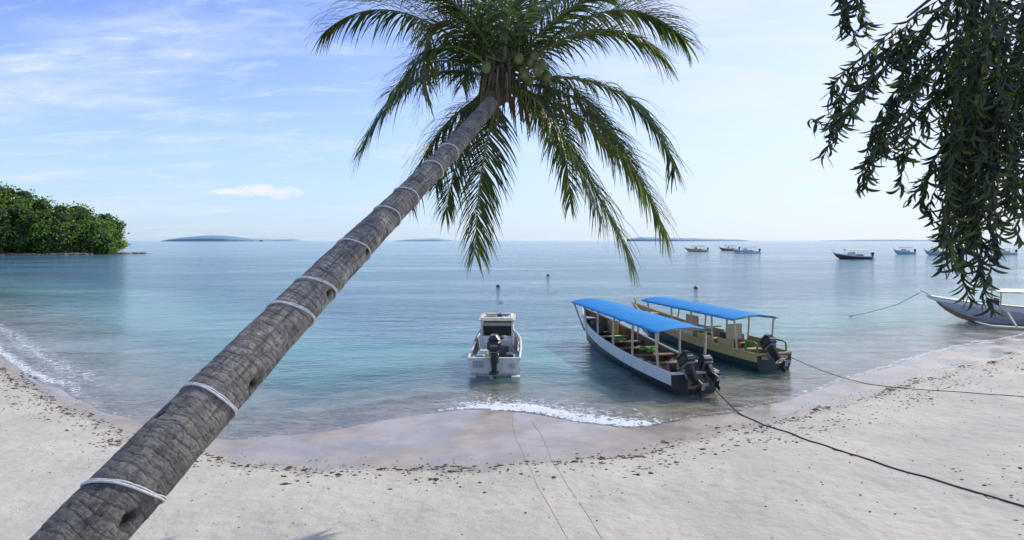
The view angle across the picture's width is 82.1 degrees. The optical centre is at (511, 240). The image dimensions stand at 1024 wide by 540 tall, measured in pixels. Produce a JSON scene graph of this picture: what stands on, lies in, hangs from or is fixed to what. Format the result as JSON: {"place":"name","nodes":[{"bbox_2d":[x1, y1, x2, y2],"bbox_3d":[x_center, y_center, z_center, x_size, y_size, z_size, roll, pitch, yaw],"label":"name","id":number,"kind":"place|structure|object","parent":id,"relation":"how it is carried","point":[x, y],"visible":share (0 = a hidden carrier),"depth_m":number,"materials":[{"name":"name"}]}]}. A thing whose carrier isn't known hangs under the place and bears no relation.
{"place":"outdoors","nodes":[
{"label":"outdoors","id":0,"kind":"place"},
{"bbox_2d":[163,235,261,240],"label":"distant island","id":1,"kind":"structure","parent":0,"point":[213,238],"depth_m":2525.05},
{"bbox_2d":[255,238,303,240],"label":"distant island","id":2,"kind":"structure","parent":0,"point":[262,239],"depth_m":2927.93,"materials":[{"name":"blue"}]},
{"bbox_2d":[398,238,453,240],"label":"distant island","id":3,"kind":"structure","parent":0,"point":[433,239],"depth_m":3022.79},
{"bbox_2d":[0,252,1023,539],"bbox_3d":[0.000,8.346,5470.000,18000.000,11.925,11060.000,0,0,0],"label":"beach sand ground","id":4,"kind":"structure","parent":0,"point":[384,422],"depth_m":12.41,"materials":[{"name":"beige sand"}]},
{"bbox_2d":[0,181,129,254],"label":"mangrove trees","id":5,"kind":"object","parent":4,"relation":"on","point":[29,223],"visible":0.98,"depth_m":184.24,"materials":[{"name":"green plant"}]},
{"bbox_2d":[0,252,146,255],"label":"shore rocks","id":6,"kind":"object","parent":4,"relation":"on","point":[75,253],"visible":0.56,"depth_m":179.21,"materials":[{"name":"grey stone"}]},
{"bbox_2d":[29,0,707,539],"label":"coconut palm tree","id":7,"kind":"object","parent":4,"relation":"on","point":[125,490],"visible":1,"depth_m":9.18,"materials":[{"name":"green plant"}]},
{"bbox_2d":[0,351,1023,534],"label":"seaweed debris","id":8,"kind":"object","parent":4,"relation":"on","point":[444,465],"visible":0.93,"depth_m":12.83,"materials":[{"name":"brown plant"}]},
{"bbox_2d":[0,352,1023,539],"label":"coral pebbles","id":9,"kind":"object","parent":4,"relation":"on","point":[581,461],"visible":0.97,"depth_m":12.10,"materials":[{"name":"brown stone"}]},
{"bbox_2d":[512,417,568,539],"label":"mooring rope","id":10,"kind":"object","parent":4,"relation":"on","point":[535,481],"visible":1,"depth_m":10.21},
{"bbox_2d":[533,423,602,539],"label":"mooring rope","id":11,"kind":"object","parent":4,"relation":"on","point":[569,488],"visible":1,"depth_m":9.93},
{"bbox_2d":[703,375,1023,506],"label":"mooring rope","id":12,"kind":"object","parent":4,"relation":"on","point":[1004,500],"visible":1,"depth_m":10.92,"materials":[{"name":"black fabric"}]},
{"bbox_2d":[786,355,1023,396],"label":"mooring rope","id":13,"kind":"object","parent":4,"relation":"on","point":[907,388],"visible":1,"depth_m":17.56,"materials":[{"name":"grey fabric"}]},
{"bbox_2d":[805,0,1023,318],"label":"acacia tree","id":14,"kind":"object","parent":4,"relation":"on","point":[979,118],"visible":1,"depth_m":4.42,"materials":[{"name":"green plant"}]},
{"bbox_2d":[0,241,1023,437],"bbox_3d":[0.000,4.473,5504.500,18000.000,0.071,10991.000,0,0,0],"label":"sea water","id":15,"kind":"structure","parent":0,"point":[395,302],"depth_m":51.65,"materials":[{"name":"blue liquid"}]},
{"bbox_2d":[467,301,521,384],"bbox_3d":[-0.557,3.568,21.984,1.864,2.428,6.251,0,1,1],"label":"motorboat","id":16,"kind":"object","parent":15,"relation":"on","point":[495,352],"visible":0.99,"depth_m":20.41,"materials":[{"name":"white paint"}]},
{"bbox_2d":[571,298,724,396],"bbox_3d":[4.478,3.693,22.159,1.948,2.115,11.307,0,0,-12],"label":"canopy boat","id":17,"kind":"object","parent":15,"relation":"on","point":[653,362],"visible":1,"depth_m":20.20,"materials":[{"name":"blue paint"}]},
{"bbox_2d":[685,246,708,251],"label":"moored boat","id":18,"kind":"object","parent":15,"relation":"on","point":[695,249],"visible":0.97,"depth_m":233.99,"materials":[{"name":"beige paint"}]},
{"bbox_2d":[632,297,791,373],"bbox_3d":[7.771,3.693,24.733,2.008,2.115,10.720,0,0,-18],"label":"canopy boat","id":19,"kind":"object","parent":15,"relation":"on","point":[731,346],"visible":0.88,"depth_m":22.42,"materials":[{"name":"paint"}]},
{"bbox_2d":[719,245,739,250],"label":"moored boat","id":20,"kind":"object","parent":15,"relation":"on","point":[726,249],"visible":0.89,"depth_m":254.23,"materials":[{"name":"red paint"}]},
{"bbox_2d":[729,246,760,252],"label":"moored boat","id":21,"kind":"object","parent":15,"relation":"on","point":[745,250],"visible":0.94,"depth_m":202.75,"materials":[{"name":"blue paint"}]},
{"bbox_2d":[832,249,874,258],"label":"moored boat","id":22,"kind":"object","parent":15,"relation":"on","point":[852,255],"visible":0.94,"depth_m":139.92,"materials":[{"name":"black paint"}]},
{"bbox_2d":[893,247,916,253],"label":"moored boat","id":23,"kind":"object","parent":15,"relation":"on","point":[903,251],"visible":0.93,"depth_m":191.78,"materials":[{"name":"blue paint"}]},
{"bbox_2d":[924,247,944,254],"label":"moored boat","id":24,"kind":"object","parent":15,"relation":"on","point":[937,252],"visible":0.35,"depth_m":176.44,"materials":[{"name":"blue paint"}]},
{"bbox_2d":[920,288,1023,329],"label":"outrigger boat","id":25,"kind":"object","parent":15,"relation":"on","point":[1014,315],"visible":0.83,"depth_m":32.10,"materials":[{"name":"white paint"}]},
{"bbox_2d":[851,293,918,315],"bbox_3d":[21.526,3.800,34.420,4.027,1.624,0.178,0,0,19],"label":"anchor rope","id":26,"kind":"object","parent":25,"relation":"attached to","point":[886,307],"visible":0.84,"depth_m":34.34,"materials":[{"name":"grey fabric"}]},
{"bbox_2d":[991,247,1017,254],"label":"moored boat","id":27,"kind":"object","parent":15,"relation":"on","point":[1003,252],"visible":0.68,"depth_m":182.59,"materials":[{"name":"white paint"}]},
{"bbox_2d":[0,0,1023,240],"label":"sky","id":28,"kind":"structure","parent":0,"point":[172,119],"materials":[{"name":"blue"}]},
{"bbox_2d":[627,237,748,240],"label":"distant island","id":29,"kind":"structure","parent":0,"point":[657,239],"depth_m":3032.55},
{"bbox_2d":[829,239,929,240],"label":"distant island","id":30,"kind":"structure","parent":0,"point":[880,240],"depth_m":3015.28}
]}

